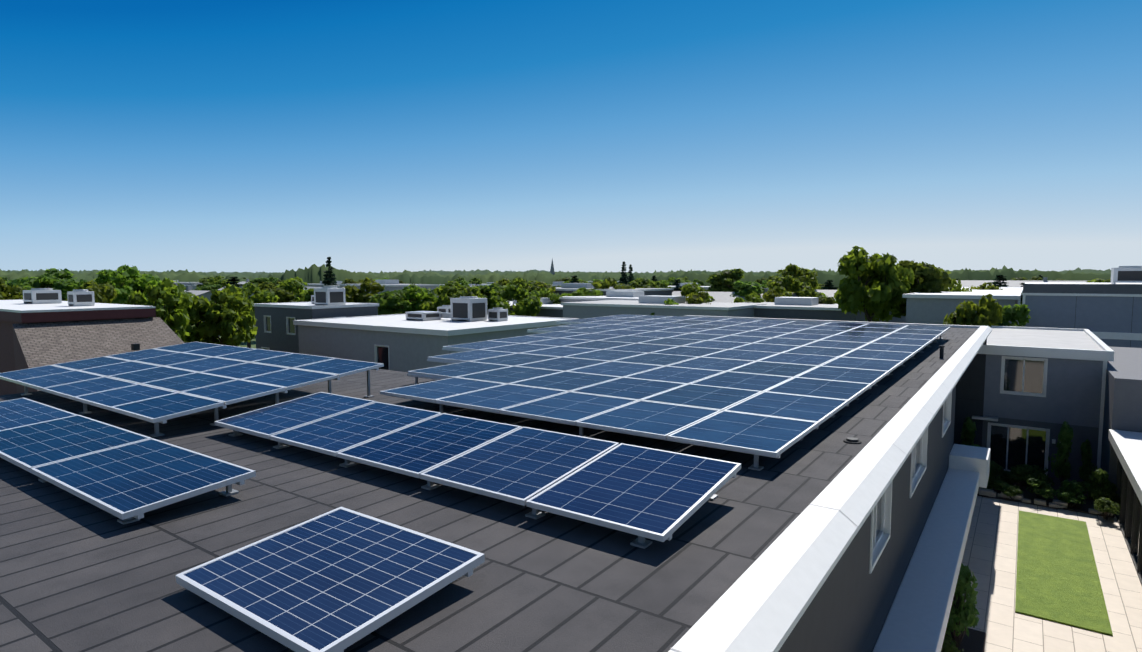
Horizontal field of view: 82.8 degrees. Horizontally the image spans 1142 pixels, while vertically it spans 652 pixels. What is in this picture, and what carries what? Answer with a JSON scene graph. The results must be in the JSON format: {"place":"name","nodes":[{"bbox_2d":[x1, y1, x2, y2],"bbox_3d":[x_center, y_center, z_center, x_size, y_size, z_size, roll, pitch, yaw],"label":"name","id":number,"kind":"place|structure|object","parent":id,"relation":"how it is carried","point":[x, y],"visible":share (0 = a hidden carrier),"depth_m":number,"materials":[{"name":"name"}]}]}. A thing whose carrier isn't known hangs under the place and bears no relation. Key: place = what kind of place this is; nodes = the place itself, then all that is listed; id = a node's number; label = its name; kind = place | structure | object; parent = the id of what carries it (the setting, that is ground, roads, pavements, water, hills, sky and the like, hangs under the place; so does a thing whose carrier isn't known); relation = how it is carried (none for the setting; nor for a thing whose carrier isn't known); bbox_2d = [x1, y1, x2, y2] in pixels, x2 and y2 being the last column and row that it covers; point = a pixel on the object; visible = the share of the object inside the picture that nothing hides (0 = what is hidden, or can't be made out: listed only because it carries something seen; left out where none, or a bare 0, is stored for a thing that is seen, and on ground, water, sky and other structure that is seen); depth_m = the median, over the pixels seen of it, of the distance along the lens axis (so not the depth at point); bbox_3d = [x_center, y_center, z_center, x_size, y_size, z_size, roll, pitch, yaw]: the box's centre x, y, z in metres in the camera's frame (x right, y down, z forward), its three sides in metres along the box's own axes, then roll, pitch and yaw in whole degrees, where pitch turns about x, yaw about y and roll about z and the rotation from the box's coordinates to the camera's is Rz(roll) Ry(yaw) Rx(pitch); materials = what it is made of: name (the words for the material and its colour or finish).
{"place":"outdoors","nodes":[
{"label":"outdoors","id":0,"kind":"place"},
{"bbox_2d":[0,308,155,394],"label":"red building","id":1,"kind":"structure","parent":0,"point":[7,357],"depth_m":35.23,"materials":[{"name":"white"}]},
{"bbox_2d":[0,300,155,312],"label":"flat roof","id":2,"kind":"structure","parent":1,"relation":"attached to","point":[18,306],"depth_m":36.90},
{"bbox_2d":[23,288,94,305],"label":"rooftop hvac units","id":3,"kind":"object","parent":2,"relation":"on","point":[80,297],"visible":1,"depth_m":40.78},
{"bbox_2d":[12,317,183,392],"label":"shingled roof","id":4,"kind":"structure","parent":1,"relation":"attached to","point":[45,344],"depth_m":33.91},
{"bbox_2d":[219,335,255,348],"bbox_3d":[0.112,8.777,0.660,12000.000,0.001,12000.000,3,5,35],"label":"ground","id":5,"kind":"structure","parent":0,"point":[253,343],"depth_m":85.02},
{"bbox_2d":[0,278,26,299],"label":"tree","id":6,"kind":"object","parent":5,"relation":"on","point":[6,290],"visible":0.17,"depth_m":72.33,"materials":[{"name":"green plant"}]},
{"bbox_2d":[5,268,83,300],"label":"tree","id":7,"kind":"object","parent":5,"relation":"on","point":[56,281],"visible":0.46,"depth_m":76.79,"materials":[{"name":"green plant"}]},
{"bbox_2d":[66,280,116,302],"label":"tree","id":8,"kind":"object","parent":5,"relation":"on","point":[104,293],"visible":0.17,"depth_m":65.84,"materials":[{"name":"green plant"}]},
{"bbox_2d":[91,264,161,303],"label":"tree","id":9,"kind":"object","parent":5,"relation":"on","point":[123,275],"visible":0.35,"depth_m":84.65,"materials":[{"name":"green plant"}]},
{"bbox_2d":[126,277,196,342],"bbox_3d":[-29.835,0.800,47.471,4.658,8.895,4.598,1,4,17],"label":"tree","id":10,"kind":"object","parent":5,"relation":"on","point":[172,307],"visible":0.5,"depth_m":46.58,"materials":[{"name":"green plant"}]},
{"bbox_2d":[184,292,204,342],"bbox_3d":[-30.559,1.084,51.893,3.715,7.687,4.457,-1,4,-9],"label":"tree","id":11,"kind":"object","parent":5,"relation":"on","point":[198,337],"visible":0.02,"depth_m":51.09,"materials":[{"name":"green plant"}]},
{"bbox_2d":[184,286,219,335],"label":"building","id":12,"kind":"structure","parent":5,"relation":"on","point":[206,294],"depth_m":95.95,"materials":[{"name":"white paint"}]},
{"bbox_2d":[195,284,221,290],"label":"tree","id":13,"kind":"object","parent":5,"relation":"on","point":[209,287],"visible":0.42,"depth_m":168.35,"materials":[{"name":"green plant"}]},
{"bbox_2d":[195,277,221,286],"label":"tree","id":14,"kind":"object","parent":5,"relation":"on","point":[203,281],"visible":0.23,"depth_m":232.51,"materials":[{"name":"green plant"}]},
{"bbox_2d":[205,275,232,288],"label":"tree","id":15,"kind":"object","parent":5,"relation":"on","point":[216,279],"visible":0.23,"depth_m":188.88,"materials":[{"name":"green plant"}]},
{"bbox_2d":[186,283,257,346],"bbox_3d":[-27.358,0.772,51.324,5.252,8.372,5.611,0,4,5],"label":"tree","id":16,"kind":"object","parent":5,"relation":"on","point":[231,321],"visible":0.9,"depth_m":49.70,"materials":[{"name":"green plant"}]},
{"bbox_2d":[222,276,253,311],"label":"tree","id":17,"kind":"object","parent":5,"relation":"on","point":[234,280],"visible":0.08,"depth_m":133.31,"materials":[{"name":"green plant"}]},
{"bbox_2d":[228,282,279,347],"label":"tree","id":18,"kind":"object","parent":5,"relation":"on","point":[263,296],"visible":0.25,"depth_m":75.45,"materials":[{"name":"green plant"}]},
{"bbox_2d":[249,277,268,283],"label":"tree","id":19,"kind":"object","parent":5,"relation":"on","point":[259,280],"visible":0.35,"depth_m":194.12,"materials":[{"name":"green plant"}]},
{"bbox_2d":[253,281,296,310],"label":"tree","id":20,"kind":"object","parent":5,"relation":"on","point":[283,295],"visible":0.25,"depth_m":89.79,"materials":[{"name":"green plant"}]},
{"bbox_2d":[276,276,313,302],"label":"tree","id":21,"kind":"object","parent":5,"relation":"on","point":[295,286],"visible":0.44,"depth_m":99.34,"materials":[{"name":"green plant"}]},
{"bbox_2d":[322,257,336,285],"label":"tree","id":22,"kind":"object","parent":5,"relation":"on","point":[329,278],"visible":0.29,"depth_m":148.95,"materials":[{"name":"green plant"}]},
{"bbox_2d":[343,277,384,302],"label":"tree","id":23,"kind":"object","parent":5,"relation":"on","point":[353,293],"visible":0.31,"depth_m":83.94,"materials":[{"name":"green plant"}]},
{"bbox_2d":[338,280,439,294],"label":"building","id":24,"kind":"structure","parent":5,"relation":"on","point":[391,285],"depth_m":122.48,"materials":[{"name":"white paint"}]},
{"bbox_2d":[368,290,411,314],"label":"tree","id":25,"kind":"object","parent":5,"relation":"on","point":[391,302],"visible":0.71,"depth_m":78.03,"materials":[{"name":"green plant"}]},
{"bbox_2d":[402,284,437,311],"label":"tree","id":26,"kind":"object","parent":5,"relation":"on","point":[414,294],"visible":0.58,"depth_m":81.65,"materials":[{"name":"green plant"}]},
{"bbox_2d":[420,281,487,310],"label":"tree","id":27,"kind":"object","parent":5,"relation":"on","point":[446,292],"visible":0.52,"depth_m":81.09,"materials":[{"name":"green plant"}]},
{"bbox_2d":[0,327,986,651],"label":"building roof","id":28,"kind":"structure","parent":5,"relation":"on","point":[78,575],"depth_m":5.66,"materials":[{"name":"grey"}]},
{"bbox_2d":[0,398,255,524],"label":"solar array","id":29,"kind":"object","parent":28,"relation":"on","point":[125,476],"visible":1,"depth_m":7.32,"materials":[{"name":"blue glass"}]},
{"bbox_2d":[0,342,383,436],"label":"solar array","id":30,"kind":"object","parent":28,"relation":"on","point":[157,386],"visible":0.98,"depth_m":12.07,"materials":[{"name":"blue glass"}]},
{"bbox_2d":[175,507,484,651],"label":"solar panel","id":31,"kind":"object","parent":28,"relation":"on","point":[340,579],"visible":1,"depth_m":4.63,"materials":[{"name":"blue glass"}]},
{"bbox_2d":[214,392,740,548],"bbox_3d":[-1.727,1.506,8.095,7.299,0.380,1.759,3,5,35],"label":"solar array","id":32,"kind":"object","parent":28,"relation":"on","point":[642,493],"visible":1,"depth_m":7.19,"materials":[{"name":"blue glass"}]},
{"bbox_2d":[380,314,949,470],"bbox_3d":[2.480,0.576,19.960,14.208,0.455,20.550,3,5,35],"label":"solar array","id":33,"kind":"object","parent":28,"relation":"on","point":[768,388],"visible":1,"depth_m":13.30,"materials":[{"name":"blue glass"}]},
{"bbox_2d":[843,345,944,443],"bbox_3d":[2.202,1.307,10.900,22.110,0.360,5.168,-2,5,-29],"label":"roof vent","id":34,"kind":"object","parent":28,"relation":"on","point":[851,440],"visible":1,"depth_m":9.07,"materials":[{"name":"silver metal"}]},
{"bbox_2d":[477,284,509,313],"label":"tree","id":35,"kind":"object","parent":5,"relation":"on","point":[485,290],"visible":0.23,"depth_m":89.73,"materials":[{"name":"green plant"}]},
{"bbox_2d":[489,284,542,315],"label":"tree","id":36,"kind":"object","parent":5,"relation":"on","point":[528,303],"visible":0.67,"depth_m":86.89,"materials":[{"name":"green plant"}]},
{"bbox_2d":[505,277,536,299],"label":"tree","id":37,"kind":"object","parent":5,"relation":"on","point":[520,282],"visible":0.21,"depth_m":112.90,"materials":[{"name":"green plant"}]},
{"bbox_2d":[509,298,562,317],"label":"building","id":38,"kind":"structure","parent":5,"relation":"on","point":[548,307],"depth_m":90.13,"materials":[{"name":"white paint"}]},
{"bbox_2d":[526,281,555,297],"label":"tree","id":39,"kind":"object","parent":5,"relation":"on","point":[537,287],"visible":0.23,"depth_m":110.23,"materials":[{"name":"green plant"}]},
{"bbox_2d":[532,287,561,303],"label":"tree","id":40,"kind":"object","parent":5,"relation":"on","point":[543,291],"visible":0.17,"depth_m":98.42,"materials":[{"name":"green plant"}]},
{"bbox_2d":[0,264,1110,289],"bbox_3d":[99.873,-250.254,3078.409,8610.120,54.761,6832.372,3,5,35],"label":"woodland canopy","id":41,"kind":"object","parent":5,"relation":"on","point":[313,274],"visible":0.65,"depth_m":417.16,"materials":[{"name":"green plant"}]},
{"bbox_2d":[561,287,603,295],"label":"tree","id":42,"kind":"object","parent":5,"relation":"on","point":[582,291],"visible":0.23,"depth_m":103.30,"materials":[{"name":"green plant"}]},
{"bbox_2d":[551,283,673,295],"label":"building","id":43,"kind":"structure","parent":5,"relation":"on","point":[568,288],"depth_m":112.06,"materials":[{"name":"white paint"}]},
{"bbox_2d":[591,277,634,288],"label":"tree","id":44,"kind":"object","parent":5,"relation":"on","point":[607,283],"visible":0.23,"depth_m":108.15,"materials":[{"name":"green plant"}]},
{"bbox_2d":[559,291,687,302],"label":"building","id":45,"kind":"structure","parent":5,"relation":"on","point":[622,295],"depth_m":97.54,"materials":[{"name":"white paint"}]},
{"bbox_2d":[618,261,628,284],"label":"tree","id":46,"kind":"object","parent":5,"relation":"on","point":[623,278],"visible":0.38,"depth_m":208.13,"materials":[{"name":"green plant"}]},
{"bbox_2d":[629,277,658,287],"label":"tree","id":47,"kind":"object","parent":5,"relation":"on","point":[641,283],"visible":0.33,"depth_m":117.76,"materials":[{"name":"green plant"}]},
{"bbox_2d":[561,295,766,318],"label":"building","id":48,"kind":"structure","parent":5,"relation":"on","point":[649,305],"depth_m":77.14,"materials":[{"name":"white paint"}]},
{"bbox_2d":[671,279,681,291],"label":"tree","id":49,"kind":"object","parent":5,"relation":"on","point":[676,285],"visible":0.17,"depth_m":140.73,"materials":[{"name":"green plant"}]},
{"bbox_2d":[680,282,714,301],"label":"tree","id":50,"kind":"object","parent":5,"relation":"on","point":[693,288],"visible":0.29,"depth_m":112.67,"materials":[{"name":"green plant"}]},
{"bbox_2d":[685,291,710,303],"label":"tree","id":51,"kind":"object","parent":5,"relation":"on","point":[697,298],"visible":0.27,"depth_m":79.31,"materials":[{"name":"green plant"}]},
{"bbox_2d":[706,268,744,291],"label":"tree","id":52,"kind":"object","parent":5,"relation":"on","point":[722,281],"visible":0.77,"depth_m":124.34,"materials":[{"name":"green plant"}]},
{"bbox_2d":[672,288,798,302],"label":"building","id":53,"kind":"structure","parent":5,"relation":"on","point":[723,297],"depth_m":112.69,"materials":[{"name":"white paint"}]},
{"bbox_2d":[734,291,764,302],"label":"tree","id":54,"kind":"object","parent":5,"relation":"on","point":[753,297],"visible":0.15,"depth_m":85.99,"materials":[{"name":"green plant"}]},
{"bbox_2d":[730,280,771,296],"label":"tree","id":55,"kind":"object","parent":5,"relation":"on","point":[748,288],"visible":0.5,"depth_m":111.70,"materials":[{"name":"green plant"}]},
{"bbox_2d":[762,289,785,301],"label":"tree","id":56,"kind":"object","parent":5,"relation":"on","point":[769,296],"visible":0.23,"depth_m":90.18,"materials":[{"name":"green plant"}]},
{"bbox_2d":[764,275,816,296],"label":"tree","id":57,"kind":"object","parent":5,"relation":"on","point":[798,287],"visible":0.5,"depth_m":106.35,"materials":[{"name":"green plant"}]},
{"bbox_2d":[767,263,819,289],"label":"tree","id":58,"kind":"object","parent":5,"relation":"on","point":[801,275],"visible":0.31,"depth_m":117.41,"materials":[{"name":"green plant"}]},
{"bbox_2d":[741,297,873,321],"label":"building","id":59,"kind":"structure","parent":5,"relation":"on","point":[808,308],"depth_m":74.51,"materials":[{"name":"white paint"}]},
{"bbox_2d":[818,297,834,303],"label":"tree","id":60,"kind":"object","parent":5,"relation":"on","point":[828,300],"visible":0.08,"depth_m":81.02,"materials":[{"name":"green plant"}]},
{"bbox_2d":[821,280,838,289],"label":"tree","id":61,"kind":"object","parent":5,"relation":"on","point":[829,285],"visible":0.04,"depth_m":132.98,"materials":[{"name":"green plant"}]},
{"bbox_2d":[815,290,883,321],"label":"building","id":62,"kind":"structure","parent":5,"relation":"on","point":[828,293],"depth_m":111.91,"materials":[{"name":"white paint"}]},
{"bbox_2d":[833,246,914,321],"bbox_3d":[29.841,-1.933,63.833,7.109,11.944,7.194,-3,5,-33],"label":"tree","id":63,"kind":"object","parent":5,"relation":"on","point":[880,300],"visible":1,"depth_m":62.28,"materials":[{"name":"green plant"}]},
{"bbox_2d":[890,260,952,317],"bbox_3d":[34.832,-1.408,65.492,6.087,10.603,5.631,-3,5,-31],"label":"tree","id":64,"kind":"object","parent":5,"relation":"on","point":[929,278],"visible":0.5,"depth_m":63.68,"materials":[{"name":"green plant"}]},
{"bbox_2d":[941,278,971,291],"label":"tree","id":65,"kind":"object","parent":5,"relation":"on","point":[955,288],"visible":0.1,"depth_m":67.97,"materials":[{"name":"green plant"}]},
{"bbox_2d":[902,287,1022,324],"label":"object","id":66,"kind":"structure","parent":5,"relation":"on","point":[928,308],"depth_m":54.70,"materials":[{"name":"white"}]},
{"bbox_2d":[943,294,1002,326],"bbox_3d":[26.288,1.742,42.635,3.536,7.774,3.653,-1,4,-16],"label":"tree","id":67,"kind":"object","parent":5,"relation":"on","point":[987,312],"visible":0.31,"depth_m":41.58,"materials":[{"name":"green plant"}]},
{"bbox_2d":[971,282,1002,289],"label":"tree","id":68,"kind":"object","parent":5,"relation":"on","point":[990,286],"visible":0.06,"depth_m":78.47,"materials":[{"name":"green plant"}]},
{"bbox_2d":[991,275,1008,286],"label":"tree","id":69,"kind":"object","parent":5,"relation":"on","point":[998,279],"visible":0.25,"depth_m":107.96,"materials":[{"name":"green plant"}]},
{"bbox_2d":[993,304,1030,326],"bbox_3d":[29.551,1.948,44.282,3.191,7.086,2.918,2,5,29],"label":"tree","id":70,"kind":"object","parent":5,"relation":"on","point":[1019,313],"visible":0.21,"depth_m":43.47,"materials":[{"name":"green plant"}]},
{"bbox_2d":[948,277,1093,292],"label":"building","id":71,"kind":"structure","parent":5,"relation":"on","point":[976,283],"depth_m":142.27,"materials":[{"name":"white paint"}]},
{"bbox_2d":[972,325,1113,481],"bbox_3d":[24.087,3.381,34.254,5.720,5.780,14.390,3,5,35],"label":"annex","id":72,"kind":"object","parent":5,"relation":"on","point":[1042,385],"visible":0.73,"depth_m":28.64,"materials":[{"name":"grey"}]},
{"bbox_2d":[1100,347,1141,483],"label":"building","id":73,"kind":"structure","parent":5,"relation":"on","point":[1123,401],"depth_m":24.69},
{"bbox_2d":[253,302,378,352],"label":"dark grey building","id":74,"kind":"structure","parent":0,"point":[277,329],"depth_m":57.27,"materials":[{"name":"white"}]},
{"bbox_2d":[311,287,345,304],"bbox_3d":[-22.385,-2.758,58.632,2.288,1.624,5.660,-3,5,-38],"label":"rooftop hvac unit","id":75,"kind":"object","parent":74,"relation":"on","point":[328,296],"visible":0.96,"depth_m":56.76,"materials":[{"name":"metal"}]},
{"bbox_2d":[303,281,341,286],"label":"building","id":76,"kind":"structure","parent":0,"point":[321,284],"depth_m":196.44,"materials":[{"name":"white paint"}]},
{"bbox_2d":[293,314,578,371],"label":"building","id":77,"kind":"structure","parent":0,"point":[397,342],"depth_m":45.32,"materials":[{"name":"white"}]},
{"bbox_2d":[406,296,507,321],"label":"rooftop hvac units","id":78,"kind":"object","parent":77,"relation":"on","point":[471,308],"visible":1,"depth_m":49.83,"materials":[{"name":"metal"}]},
{"bbox_2d":[0,0,1141,272],"label":"sky","id":79,"kind":"structure","parent":0,"point":[254,136],"materials":[{"name":"blue"}]},
{"bbox_2d":[778,385,955,651],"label":"building wall","id":80,"kind":"structure","parent":0,"point":[848,608],"depth_m":10.91,"materials":[{"name":"paint"}]},
{"bbox_2d":[668,315,991,651],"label":"roof parapet","id":81,"kind":"structure","parent":80,"relation":"on","point":[763,602],"depth_m":5.51,"materials":[{"name":"concrete"}]},
{"bbox_2d":[873,444,990,651],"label":"lower roof","id":82,"kind":"structure","parent":80,"relation":"attached to","point":[917,618],"depth_m":13.75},
{"bbox_2d":[884,312,905,322],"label":"building","id":83,"kind":"structure","parent":0,"point":[902,319],"depth_m":111.32,"materials":[{"name":"white paint"}]},
{"bbox_2d":[962,496,1141,651],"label":"courtyard paving","id":84,"kind":"structure","parent":0,"point":[989,558],"depth_m":18.47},
{"bbox_2d":[946,471,1114,651],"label":"courtyard planting beds","id":85,"kind":"object","parent":84,"relation":"on","point":[974,641],"visible":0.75,"depth_m":24.83,"materials":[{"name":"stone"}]},
{"bbox_2d":[941,634,963,651],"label":"shrub","id":86,"kind":"object","parent":85,"relation":"on","point":[947,646],"visible":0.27,"depth_m":14.28,"materials":[{"name":"green plant"}]},
{"bbox_2d":[945,563,979,646],"bbox_3d":[9.145,6.593,15.373,0.959,2.093,1.103,3,5,38],"label":"shrub","id":87,"kind":"object","parent":85,"relation":"on","point":[963,616],"visible":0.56,"depth_m":15.13,"materials":[{"name":"green plant"}]},
{"bbox_2d":[958,417,976,445],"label":"shrub","id":88,"kind":"object","parent":85,"relation":"on","point":[968,432],"visible":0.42,"depth_m":28.07,"materials":[{"name":"green plant"}]},
{"bbox_2d":[988,465,1001,488],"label":"shrub","id":89,"kind":"object","parent":85,"relation":"on","point":[993,473],"visible":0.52,"depth_m":26.64,"materials":[{"name":"green plant"}]},
{"bbox_2d":[980,480,1011,492],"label":"shrub","id":90,"kind":"object","parent":85,"relation":"on","point":[997,486],"visible":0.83,"depth_m":26.05,"materials":[{"name":"green plant"}]},
{"bbox_2d":[1001,485,1022,498],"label":"shrub","id":91,"kind":"object","parent":85,"relation":"on","point":[1013,491],"visible":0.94,"depth_m":25.43,"materials":[{"name":"green plant"}]},
{"bbox_2d":[1010,465,1030,488],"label":"shrub","id":92,"kind":"object","parent":85,"relation":"on","point":[1019,469],"visible":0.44,"depth_m":26.55,"materials":[{"name":"green plant"}]},
{"bbox_2d":[1025,470,1050,497],"bbox_3d":[18.550,6.317,25.729,0.699,1.065,0.848,-4,6,-44],"label":"shrub","id":93,"kind":"object","parent":85,"relation":"on","point":[1041,475],"visible":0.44,"depth_m":25.73,"materials":[{"name":"green plant"}]},
{"bbox_2d":[1026,478,1054,499],"bbox_3d":[18.326,6.410,25.273,0.917,0.947,1.092,3,5,33],"label":"shrub","id":94,"kind":"object","parent":85,"relation":"on","point":[1043,489],"visible":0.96,"depth_m":25.14,"materials":[{"name":"green plant"}]},
{"bbox_2d":[1048,421,1073,491],"bbox_3d":[19.938,5.313,26.344,0.741,3.002,0.701,0,4,-6],"label":"shrub","id":95,"kind":"object","parent":85,"relation":"on","point":[1062,468],"visible":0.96,"depth_m":26.23,"materials":[{"name":"green plant"}]},
{"bbox_2d":[1057,490,1086,507],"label":"shrub","id":96,"kind":"object","parent":85,"relation":"on","point":[1071,498],"visible":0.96,"depth_m":24.47,"materials":[{"name":"green plant"}]},
{"bbox_2d":[1054,479,1090,504],"bbox_3d":[19.242,6.402,24.926,1.157,1.014,0.954,0,4,-4],"label":"shrub","id":97,"kind":"object","parent":85,"relation":"on","point":[1074,487],"visible":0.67,"depth_m":24.73,"materials":[{"name":"green plant"}]},
{"bbox_2d":[1079,439,1096,480],"bbox_3d":[21.431,5.725,26.845,0.560,2.091,0.530,-2,5,-20],"label":"shrub","id":98,"kind":"object","parent":85,"relation":"on","point":[1085,471],"visible":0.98,"depth_m":26.75,"materials":[{"name":"green plant"}]},
{"bbox_2d":[1088,468,1111,500],"bbox_3d":[20.017,6.152,24.473,0.735,1.595,0.639,1,5,17],"label":"shrub","id":99,"kind":"object","parent":85,"relation":"on","point":[1100,476],"visible":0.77,"depth_m":24.36,"materials":[{"name":"green plant"}]},
{"bbox_2d":[1094,482,1118,503],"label":"shrub","id":100,"kind":"object","parent":85,"relation":"on","point":[1112,497],"visible":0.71,"depth_m":24.16,"materials":[{"name":"green plant"}]},
{"bbox_2d":[1015,510,1112,635],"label":"courtyard lawn","id":101,"kind":"structure","parent":84,"relation":"on","point":[1057,579],"depth_m":19.05,"materials":[{"name":"green plant"}]},
{"bbox_2d":[1094,497,1121,519],"bbox_3d":[19.393,6.624,23.465,0.784,0.784,0.892,2,5,30],"label":"shrub","id":102,"kind":"object","parent":84,"relation":"on","point":[1107,505],"visible":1,"depth_m":23.36,"materials":[{"name":"green plant"}]},
{"bbox_2d":[1108,429,1141,584],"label":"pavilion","id":103,"kind":"structure","parent":84,"relation":"on","point":[1127,446],"depth_m":21.39,"materials":[{"name":"grey"}]},
{"bbox_2d":[1022,282,1141,347],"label":"building","id":104,"kind":"structure","parent":0,"point":[1109,314],"depth_m":43.02,"materials":[{"name":"white paint"}]},
{"bbox_2d":[1111,266,1141,283],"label":"rooftop unit","id":105,"kind":"object","parent":104,"relation":"on","point":[1126,274],"visible":1,"depth_m":46.56,"materials":[{"name":"metal"}]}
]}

